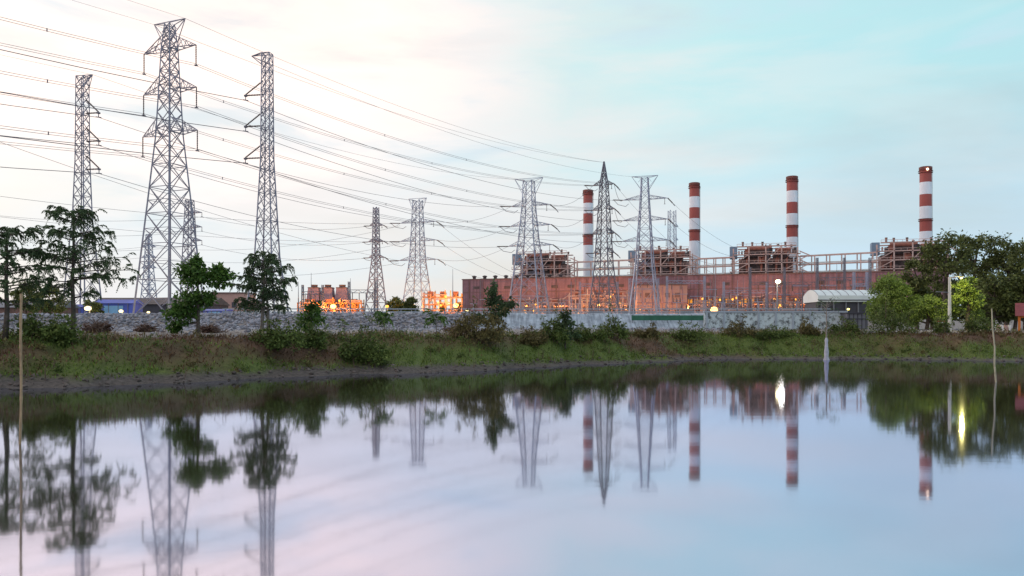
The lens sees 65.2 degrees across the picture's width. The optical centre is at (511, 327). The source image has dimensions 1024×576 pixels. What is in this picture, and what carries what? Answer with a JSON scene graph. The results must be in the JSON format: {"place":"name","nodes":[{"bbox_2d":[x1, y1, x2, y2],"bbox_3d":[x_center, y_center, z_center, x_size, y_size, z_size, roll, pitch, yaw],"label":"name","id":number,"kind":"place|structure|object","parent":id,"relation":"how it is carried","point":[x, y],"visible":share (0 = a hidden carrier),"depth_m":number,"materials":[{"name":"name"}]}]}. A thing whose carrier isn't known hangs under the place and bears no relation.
{"place":"outdoors","nodes":[
{"label":"outdoors","id":0,"kind":"place"},
{"bbox_2d":[0,328,1014,336],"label":"gravel","id":1,"kind":"structure","parent":0,"point":[190,332],"depth_m":64.84,"materials":[{"name":"gravel"}]},
{"bbox_2d":[0,359,1023,575],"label":"pond water","id":2,"kind":"structure","parent":0,"point":[807,467],"depth_m":12.03,"materials":[{"name":"liquid"}]},
{"bbox_2d":[19,294,22,443],"bbox_3d":[-9.264,1.085,15.070,0.096,3.431,0.052,0,0,0],"label":"bamboo stick","id":3,"kind":"object","parent":2,"relation":"in","point":[21,369],"visible":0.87,"depth_m":15.05,"materials":[{"name":"wood"}]},
{"bbox_2d":[0,314,1023,388],"bbox_3d":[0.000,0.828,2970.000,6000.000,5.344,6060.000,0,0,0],"label":"ground","id":4,"kind":"structure","parent":0,"point":[164,375],"depth_m":40.37,"materials":[{"name":"green plant"}]},
{"bbox_2d":[9,281,42,313],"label":"tree","id":5,"kind":"object","parent":4,"relation":"on","point":[17,295],"visible":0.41,"depth_m":129.75,"materials":[{"name":"green plant"}]},
{"bbox_2d":[0,225,62,339],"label":"feathery tree","id":6,"kind":"object","parent":4,"relation":"on","point":[6,235],"visible":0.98,"depth_m":33.01,"materials":[{"name":"green plant"}]},
{"bbox_2d":[0,301,79,313],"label":"brown shed","id":7,"kind":"structure","parent":4,"relation":"on","point":[17,310],"depth_m":140.47,"materials":[{"name":"grey metal"}]},
{"bbox_2d":[8,306,83,345],"bbox_3d":[-19.334,-0.072,33.197,3.210,1.859,1.871,0,0,0],"label":"bush","id":8,"kind":"object","parent":4,"relation":"on","point":[61,331],"visible":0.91,"depth_m":32.97,"materials":[{"name":"green plant"}]},
{"bbox_2d":[35,286,69,313],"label":"tree","id":9,"kind":"object","parent":4,"relation":"on","point":[59,309],"visible":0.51,"depth_m":133.93,"materials":[{"name":"green plant"}]},
{"bbox_2d":[17,205,140,328],"bbox_3d":[-18.675,-2.299,34.563,4.764,5.908,3.894,0,0,-26],"label":"feathery tree","id":10,"kind":"object","parent":4,"relation":"on","point":[75,252],"visible":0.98,"depth_m":34.33,"materials":[{"name":"green plant"}]},
{"bbox_2d":[63,74,101,312],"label":"narrow pylon","id":11,"kind":"object","parent":4,"relation":"on","point":[82,94],"visible":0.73,"depth_m":154.50,"materials":[{"name":"metal"}]},
{"bbox_2d":[78,317,122,333],"bbox_3d":[-20.314,-0.056,39.185,2.052,0.964,1.502,0,0,28],"label":"brush pile","id":12,"kind":"object","parent":4,"relation":"on","point":[88,327],"visible":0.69,"depth_m":38.92,"materials":[{"name":"brown plant"}]},
{"bbox_2d":[96,300,143,313],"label":"blue shed","id":13,"kind":"structure","parent":4,"relation":"on","point":[114,306],"depth_m":150.00,"materials":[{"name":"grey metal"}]},
{"bbox_2d":[140,234,156,297],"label":"pylon","id":14,"kind":"object","parent":4,"relation":"on","point":[148,284],"visible":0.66,"depth_m":418.96,"materials":[{"name":"metal"}]},
{"bbox_2d":[94,298,230,312],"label":"long shed","id":15,"kind":"structure","parent":4,"relation":"on","point":[151,306],"depth_m":192.09,"materials":[{"name":"metal"}]},
{"bbox_2d":[132,18,203,312],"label":"pylon","id":16,"kind":"object","parent":4,"relation":"on","point":[169,141],"visible":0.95,"depth_m":142.31,"materials":[{"name":"metal"}]},
{"bbox_2d":[146,73,577,185],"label":"bundled cable","id":17,"kind":"object","parent":16,"relation":"attached to","point":[351,141],"visible":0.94,"depth_m":190.71,"materials":[{"name":"metal"}]},
{"bbox_2d":[143,156,591,235],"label":"bundled cable","id":18,"kind":"object","parent":16,"relation":"attached to","point":[376,213],"visible":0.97,"depth_m":200.99,"materials":[{"name":"metal"}]},
{"bbox_2d":[146,114,591,210],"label":"bundled cable","id":19,"kind":"object","parent":16,"relation":"attached to","point":[353,175],"visible":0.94,"depth_m":192.35,"materials":[{"name":"metal"}]},
{"bbox_2d":[197,106,586,208],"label":"bundled cable","id":20,"kind":"object","parent":16,"relation":"attached to","point":[376,166],"visible":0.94,"depth_m":181.50,"materials":[{"name":"metal"}]},
{"bbox_2d":[198,64,604,183],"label":"bundled cable","id":21,"kind":"object","parent":16,"relation":"attached to","point":[384,134],"visible":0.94,"depth_m":184.17,"materials":[{"name":"metal"}]},
{"bbox_2d":[198,149,607,233],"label":"bundled cable","id":22,"kind":"object","parent":16,"relation":"attached to","point":[381,202],"visible":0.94,"depth_m":182.72,"materials":[{"name":"metal"}]},
{"bbox_2d":[180,199,202,295],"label":"pylon","id":23,"kind":"object","parent":4,"relation":"on","point":[190,227],"visible":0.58,"depth_m":308.76,"materials":[{"name":"metal"}]},
{"bbox_2d":[159,252,239,334],"bbox_3d":[-14.867,-1.478,38.077,3.533,4.213,2.310,0,0,0],"label":"broadleaf tree","id":24,"kind":"object","parent":4,"relation":"on","point":[191,273],"visible":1,"depth_m":37.98,"materials":[{"name":"green plant"}]},
{"bbox_2d":[192,322,238,332],"bbox_3d":[-15.620,0.133,42.056,2.323,0.819,1.679,0,0,0],"label":"brush pile","id":25,"kind":"object","parent":4,"relation":"on","point":[206,328],"visible":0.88,"depth_m":41.88,"materials":[{"name":"brown plant"}]},
{"bbox_2d":[210,292,256,310],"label":"pale block","id":26,"kind":"structure","parent":4,"relation":"on","point":[228,297],"depth_m":260.00,"materials":[{"name":"concrete"}]},
{"bbox_2d":[0,311,472,329],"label":"rubble","id":27,"kind":"object","parent":4,"relation":"on","point":[205,317],"visible":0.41,"depth_m":105.93,"materials":[{"name":"grey stone"}]},
{"bbox_2d":[229,251,297,331],"bbox_3d":[-12.378,-1.640,40.344,3.279,4.394,3.273,0,0,42],"label":"feathery tree","id":28,"kind":"object","parent":4,"relation":"on","point":[251,280],"visible":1,"depth_m":39.86,"materials":[{"name":"green plant"}]},
{"bbox_2d":[243,52,288,310],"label":"narrow pylon","id":29,"kind":"object","parent":4,"relation":"on","point":[261,95],"visible":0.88,"depth_m":147.99,"materials":[{"name":"metal"}]},
{"bbox_2d":[0,92,245,131],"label":"power cable","id":30,"kind":"object","parent":29,"relation":"attached to","point":[115,111],"visible":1,"depth_m":123.83,"materials":[{"name":"metal"}]},
{"bbox_2d":[0,49,245,100],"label":"power cable","id":31,"kind":"object","parent":29,"relation":"attached to","point":[118,75],"visible":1,"depth_m":124.23,"materials":[{"name":"metal"}]},
{"bbox_2d":[243,317,306,354],"bbox_3d":[-11.055,0.474,37.456,3.177,1.952,1.890,0,0,15],"label":"bush","id":32,"kind":"object","parent":4,"relation":"on","point":[276,339],"visible":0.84,"depth_m":37.23,"materials":[{"name":"green plant"}]},
{"bbox_2d":[296,300,327,331],"bbox_3d":[-10.619,-0.440,42.642,1.769,2.091,1.743,0,0,0],"label":"young tree","id":33,"kind":"object","parent":4,"relation":"on","point":[313,311],"visible":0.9,"depth_m":42.32,"materials":[{"name":"green plant"}]},
{"bbox_2d":[301,285,323,310],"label":"switchyard gantry","id":34,"kind":"object","parent":4,"relation":"on","point":[315,294],"visible":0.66,"depth_m":309.91,"materials":[{"name":"metal"}]},
{"bbox_2d":[301,321,329,350],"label":"bush","id":35,"kind":"object","parent":4,"relation":"on","point":[314,339],"visible":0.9,"depth_m":38.76,"materials":[{"name":"green plant"}]},
{"bbox_2d":[297,298,363,313],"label":"process frame","id":36,"kind":"object","parent":4,"relation":"on","point":[355,303],"visible":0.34,"depth_m":321.80,"materials":[{"name":"orange paint"}]},
{"bbox_2d":[334,285,347,310],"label":"cooling box","id":37,"kind":"object","parent":4,"relation":"on","point":[341,293],"visible":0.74,"depth_m":332.40,"materials":[{"name":"metal"}]},
{"bbox_2d":[336,313,390,365],"bbox_3d":[-7.300,0.764,39.347,2.777,2.890,2.386,0,0,-16],"label":"bush","id":38,"kind":"object","parent":4,"relation":"on","point":[350,352],"visible":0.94,"depth_m":39.19,"materials":[{"name":"green plant"}]},
{"bbox_2d":[362,207,386,310],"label":"pylon","id":39,"kind":"object","parent":4,"relation":"on","point":[376,250],"visible":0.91,"depth_m":332.35,"materials":[{"name":"metal"}]},
{"bbox_2d":[373,310,393,333],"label":"sapling","id":40,"kind":"object","parent":4,"relation":"on","point":[378,315],"visible":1,"depth_m":43.02,"materials":[{"name":"green plant"}]},
{"bbox_2d":[385,296,404,313],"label":"round tree","id":41,"kind":"object","parent":4,"relation":"on","point":[395,302],"visible":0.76,"depth_m":189.40,"materials":[{"name":"green plant"}]},
{"bbox_2d":[389,198,445,310],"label":"pylon","id":42,"kind":"object","parent":4,"relation":"on","point":[421,290],"visible":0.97,"depth_m":329.21,"materials":[{"name":"metal"}]},
{"bbox_2d":[423,307,448,336],"bbox_3d":[-4.242,-0.223,43.980,1.456,1.788,1.235,0,0,-13],"label":"sapling","id":43,"kind":"object","parent":4,"relation":"on","point":[442,319],"visible":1,"depth_m":43.96,"materials":[{"name":"green plant"}]},
{"bbox_2d":[423,290,462,313],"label":"process frame","id":44,"kind":"object","parent":4,"relation":"on","point":[444,296],"visible":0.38,"depth_m":329.80,"materials":[{"name":"orange paint"}]},
{"bbox_2d":[445,295,511,345],"bbox_3d":[-1.799,-0.237,43.986,4.012,3.125,2.308,0,0,0],"label":"bush","id":45,"kind":"object","parent":4,"relation":"on","point":[489,332],"visible":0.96,"depth_m":43.99,"materials":[{"name":"green plant"}]},
{"bbox_2d":[470,279,519,325],"bbox_3d":[-0.995,-1.015,45.965,2.837,3.668,1.851,0,0,-17],"label":"young tree","id":46,"kind":"object","parent":4,"relation":"on","point":[493,299],"visible":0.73,"depth_m":45.85,"materials":[{"name":"green plant"}]},
{"bbox_2d":[0,322,1017,384],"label":"bare stems","id":47,"kind":"object","parent":4,"relation":"on","point":[909,330],"visible":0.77,"depth_m":39.84,"materials":[{"name":"brown plant"}]},
{"bbox_2d":[0,324,1023,373],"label":"weeds","id":48,"kind":"object","parent":4,"relation":"on","point":[58,369],"visible":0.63,"depth_m":43.11,"materials":[{"name":"green plant"}]},
{"bbox_2d":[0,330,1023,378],"bbox_3d":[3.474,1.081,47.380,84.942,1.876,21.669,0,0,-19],"label":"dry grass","id":49,"kind":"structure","parent":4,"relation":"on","point":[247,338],"depth_m":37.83,"materials":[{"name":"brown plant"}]},
{"bbox_2d":[0,352,1023,387],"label":"mud clods","id":50,"kind":"object","parent":4,"relation":"on","point":[179,375],"visible":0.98,"depth_m":40.36,"materials":[{"name":"brown soil"}]},
{"bbox_2d":[18,328,1023,343],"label":"straw grass","id":51,"kind":"structure","parent":4,"relation":"on","point":[346,333],"depth_m":42.87,"materials":[{"name":"brown plant"}]},
{"bbox_2d":[222,308,829,313],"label":"guard rail","id":52,"kind":"object","parent":4,"relation":"on","point":[546,311],"visible":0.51,"depth_m":110.47,"materials":[{"name":"metal"}]},
{"bbox_2d":[497,177,560,313],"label":"pylon","id":53,"kind":"object","parent":4,"relation":"on","point":[534,204],"visible":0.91,"depth_m":308.42,"materials":[{"name":"metal"}]},
{"bbox_2d":[519,325,547,346],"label":"bush","id":54,"kind":"object","parent":4,"relation":"on","point":[532,340],"visible":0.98,"depth_m":47.26,"materials":[{"name":"green plant"}]},
{"bbox_2d":[514,297,564,313],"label":"process frame","id":55,"kind":"object","parent":4,"relation":"on","point":[553,302],"visible":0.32,"depth_m":365.80,"materials":[{"name":"beige metal"}]},
{"bbox_2d":[511,249,576,277],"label":"boiler house","id":56,"kind":"structure","parent":4,"relation":"on","point":[554,265],"depth_m":439.15,"materials":[{"name":"beige metal"}]},
{"bbox_2d":[536,309,570,344],"bbox_3d":[2.529,0.007,48.546,2.269,2.366,1.298,0,0,27],"label":"bush","id":57,"kind":"object","parent":4,"relation":"on","point":[553,333],"visible":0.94,"depth_m":48.44,"materials":[{"name":"green plant"}]},
{"bbox_2d":[552,308,581,348],"bbox_3d":[3.308,0.214,48.995,2.020,2.874,2.343,0,0,0],"label":"young tree","id":58,"kind":"object","parent":4,"relation":"on","point":[565,322],"visible":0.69,"depth_m":48.79,"materials":[{"name":"green plant"}]},
{"bbox_2d":[416,325,758,329],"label":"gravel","id":59,"kind":"structure","parent":4,"relation":"on","point":[440,326],"depth_m":97.87,"materials":[{"name":"gravel"}]},
{"bbox_2d":[472,313,703,328],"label":"concrete lining","id":60,"kind":"object","parent":4,"relation":"on","point":[519,319],"visible":0.43,"depth_m":106.34,"materials":[{"name":"grey concrete"}]},
{"bbox_2d":[632,315,703,322],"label":"green screen","id":61,"kind":"object","parent":60,"relation":"on","point":[668,317],"visible":0.95,"depth_m":105.57,"materials":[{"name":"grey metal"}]},
{"bbox_2d":[582,189,593,275],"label":"chimney","id":62,"kind":"object","parent":4,"relation":"on","point":[588,228],"visible":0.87,"depth_m":462.72,"materials":[{"name":"concrete"}]},
{"bbox_2d":[573,323,608,341],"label":"bush","id":63,"kind":"object","parent":4,"relation":"on","point":[585,333],"visible":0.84,"depth_m":51.07,"materials":[{"name":"green plant"}]},
{"bbox_2d":[568,289,629,313],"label":"process frame","id":64,"kind":"object","parent":4,"relation":"on","point":[577,293],"visible":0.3,"depth_m":361.80,"materials":[{"name":"beige metal"}]},
{"bbox_2d":[583,161,620,310],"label":"pylon","id":65,"kind":"object","parent":4,"relation":"on","point":[611,232],"visible":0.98,"depth_m":309.43,"materials":[{"name":"metal"}]},
{"bbox_2d":[577,259,633,276],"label":"pipe bridge","id":66,"kind":"structure","parent":4,"relation":"on","point":[618,268],"depth_m":425.87,"materials":[{"name":"beige metal"}]},
{"bbox_2d":[595,303,629,340],"bbox_3d":[6.618,-0.335,52.626,2.360,2.483,1.762,0,0,44],"label":"bush","id":67,"kind":"object","parent":4,"relation":"on","point":[621,331],"visible":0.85,"depth_m":52.28,"materials":[{"name":"green plant"}]},
{"bbox_2d":[612,175,675,313],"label":"pylon","id":68,"kind":"object","parent":4,"relation":"on","point":[636,240],"visible":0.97,"depth_m":316.71,"materials":[{"name":"metal"}]},
{"bbox_2d":[634,321,658,337],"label":"bush","id":69,"kind":"object","parent":4,"relation":"on","point":[651,332],"visible":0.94,"depth_m":54.99,"materials":[{"name":"green plant"}]},
{"bbox_2d":[634,284,687,313],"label":"annex block","id":70,"kind":"structure","parent":4,"relation":"on","point":[678,291],"depth_m":385.00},
{"bbox_2d":[627,246,699,275],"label":"boiler house","id":71,"kind":"structure","parent":4,"relation":"on","point":[663,260],"depth_m":419.15,"materials":[{"name":"beige metal"}]},
{"bbox_2d":[667,210,677,254],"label":"lattice mast","id":72,"kind":"object","parent":4,"relation":"on","point":[673,226],"visible":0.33,"depth_m":479.43,"materials":[{"name":"metal"}]},
{"bbox_2d":[666,276,705,313],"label":"switchyard gantry","id":73,"kind":"object","parent":4,"relation":"on","point":[667,281],"visible":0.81,"depth_m":337.94,"materials":[{"name":"metal"}]},
{"bbox_2d":[666,321,708,343],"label":"bush","id":74,"kind":"object","parent":4,"relation":"on","point":[682,334],"visible":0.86,"depth_m":57.24,"materials":[{"name":"green plant"}]},
{"bbox_2d":[688,182,700,274],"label":"chimney","id":75,"kind":"object","parent":4,"relation":"on","point":[694,231],"visible":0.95,"depth_m":439.68,"materials":[{"name":"concrete"}]},
{"bbox_2d":[462,270,947,313],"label":"turbine hall","id":76,"kind":"structure","parent":4,"relation":"on","point":[560,287],"depth_m":394.72,"materials":[{"name":"brick"}]},
{"bbox_2d":[695,257,734,274],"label":"pipe bridge","id":77,"kind":"structure","parent":4,"relation":"on","point":[723,266],"depth_m":408.27,"materials":[{"name":"beige metal"}]},
{"bbox_2d":[694,295,747,310],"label":"process frame","id":78,"kind":"object","parent":4,"relation":"on","point":[720,297],"visible":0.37,"depth_m":351.80,"materials":[{"name":"beige metal"}]},
{"bbox_2d":[717,313,760,338],"bbox_3d":[16.728,-0.057,59.182,2.981,2.042,2.023,0,0,0],"label":"bush","id":79,"kind":"object","parent":4,"relation":"on","point":[746,330],"visible":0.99,"depth_m":59.00,"materials":[{"name":"green plant"}]},
{"bbox_2d":[730,242,809,273],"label":"boiler house","id":80,"kind":"structure","parent":4,"relation":"on","point":[758,259],"depth_m":399.49,"materials":[{"name":"beige metal"}]},
{"bbox_2d":[752,323,791,340],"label":"bush","id":81,"kind":"object","parent":4,"relation":"on","point":[773,333],"visible":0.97,"depth_m":58.82,"materials":[{"name":"green plant"}]},
{"bbox_2d":[748,297,801,310],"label":"process frame","id":82,"kind":"object","parent":4,"relation":"on","point":[790,300],"visible":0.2,"depth_m":346.15,"materials":[{"name":"beige metal"}]},
{"bbox_2d":[703,311,847,328],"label":"retaining wall","id":83,"kind":"structure","parent":4,"relation":"on","point":[760,319],"depth_m":100.83,"materials":[{"name":"paint"}]},
{"bbox_2d":[748,267,815,310],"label":"switchyard gantry","id":84,"kind":"object","parent":4,"relation":"on","point":[750,289],"visible":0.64,"depth_m":324.94,"materials":[{"name":"metal"}]},
{"bbox_2d":[785,175,798,271],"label":"chimney","id":85,"kind":"object","parent":4,"relation":"on","point":[791,226],"visible":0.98,"depth_m":420.69,"materials":[{"name":"concrete"}]},
{"bbox_2d":[797,316,822,335],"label":"bush","id":86,"kind":"object","parent":4,"relation":"on","point":[808,329],"visible":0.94,"depth_m":59.80,"materials":[{"name":"green plant"}]},
{"bbox_2d":[811,297,839,359],"bbox_3d":[20.908,0.197,53.512,2.041,4.607,1.488,0,0,11],"label":"tree","id":87,"kind":"object","parent":4,"relation":"on","point":[826,353],"visible":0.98,"depth_m":53.47,"materials":[{"name":"white plant"}]},
{"bbox_2d":[798,252,876,272],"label":"pipe bridge","id":88,"kind":"structure","parent":4,"relation":"on","point":[872,261],"depth_m":385.73,"materials":[{"name":"beige metal"}]},
{"bbox_2d":[803,290,877,315],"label":"vaulted store","id":89,"kind":"structure","parent":4,"relation":"on","point":[852,300],"depth_m":117.50,"materials":[{"name":"white metal"}]},
{"bbox_2d":[822,316,860,333],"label":"bush","id":90,"kind":"object","parent":4,"relation":"on","point":[849,327],"visible":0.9,"depth_m":60.32,"materials":[{"name":"green plant"}]},
{"bbox_2d":[815,258,871,289],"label":"switchyard gantry","id":91,"kind":"object","parent":4,"relation":"on","point":[869,277],"visible":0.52,"depth_m":318.01,"materials":[{"name":"metal"}]},
{"bbox_2d":[840,312,869,329],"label":"grey shed","id":92,"kind":"structure","parent":4,"relation":"on","point":[860,318],"depth_m":99.00,"materials":[{"name":"metal"}]},
{"bbox_2d":[865,284,919,333],"bbox_3d":[28.208,-1.237,59.536,4.387,4.061,2.719,0,0,0],"label":"bush","id":93,"kind":"object","parent":4,"relation":"on","point":[888,323],"visible":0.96,"depth_m":59.37,"materials":[{"name":"green plant"}]},
{"bbox_2d":[862,271,924,329],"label":"willowy tree","id":94,"kind":"object","parent":4,"relation":"on","point":[895,290],"visible":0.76,"depth_m":69.21,"materials":[{"name":"green plant"}]},
{"bbox_2d":[870,237,955,277],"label":"boiler house","id":95,"kind":"structure","parent":4,"relation":"on","point":[895,256],"depth_m":381.24,"materials":[{"name":"beige metal"}]},
{"bbox_2d":[896,257,936,329],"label":"tree","id":96,"kind":"object","parent":4,"relation":"on","point":[920,290],"visible":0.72,"depth_m":87.76,"materials":[{"name":"green plant"}]},
{"bbox_2d":[918,166,932,243],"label":"chimney","id":97,"kind":"object","parent":4,"relation":"on","point":[925,219],"visible":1,"depth_m":395.82,"materials":[{"name":"red concrete"}]},
{"bbox_2d":[903,294,954,329],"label":"willowy tree","id":98,"kind":"object","parent":4,"relation":"on","point":[925,307],"visible":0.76,"depth_m":67.37,"materials":[{"name":"green plant"}]},
{"bbox_2d":[906,281,963,329],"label":"tree","id":99,"kind":"object","parent":4,"relation":"on","point":[937,296],"visible":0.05,"depth_m":97.08,"materials":[{"name":"green plant"}]},
{"bbox_2d":[929,304,953,333],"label":"bush","id":100,"kind":"object","parent":4,"relation":"on","point":[939,327],"visible":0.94,"depth_m":58.97,"materials":[{"name":"green plant"}]},
{"bbox_2d":[909,228,979,312],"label":"tree","id":101,"kind":"object","parent":4,"relation":"on","point":[930,252],"visible":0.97,"depth_m":81.61,"materials":[{"name":"green plant"}]},
{"bbox_2d":[951,276,986,330],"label":"tree","id":102,"kind":"object","parent":4,"relation":"on","point":[965,294],"visible":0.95,"depth_m":66.21,"materials":[{"name":"green plant"}]},
{"bbox_2d":[940,229,1002,319],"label":"tree","id":103,"kind":"object","parent":4,"relation":"on","point":[972,243],"visible":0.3,"depth_m":85.27,"materials":[{"name":"green plant"}]},
{"bbox_2d":[960,310,1004,332],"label":"bush","id":104,"kind":"object","parent":4,"relation":"on","point":[972,325],"visible":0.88,"depth_m":58.09,"materials":[{"name":"green plant"}]},
{"bbox_2d":[960,268,1021,323],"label":"tree","id":105,"kind":"object","parent":4,"relation":"on","point":[992,299],"visible":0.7,"depth_m":73.20,"materials":[{"name":"green plant"}]},
{"bbox_2d":[967,231,1023,325],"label":"tree","id":106,"kind":"object","parent":4,"relation":"on","point":[1002,243],"visible":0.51,"depth_m":83.58,"materials":[{"name":"green plant"}]},
{"bbox_2d":[997,273,1023,328],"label":"tree","id":107,"kind":"object","parent":4,"relation":"on","point":[1011,297],"visible":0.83,"depth_m":72.61,"materials":[{"name":"green plant"}]},
{"bbox_2d":[997,237,1023,281],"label":"tree","id":108,"kind":"object","parent":4,"relation":"on","point":[1012,260],"visible":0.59,"depth_m":79.76,"materials":[{"name":"green plant"}]},
{"bbox_2d":[0,0,1023,314],"label":"sky","id":109,"kind":"structure","parent":0,"point":[849,99],"materials":[{"name":"blue"}]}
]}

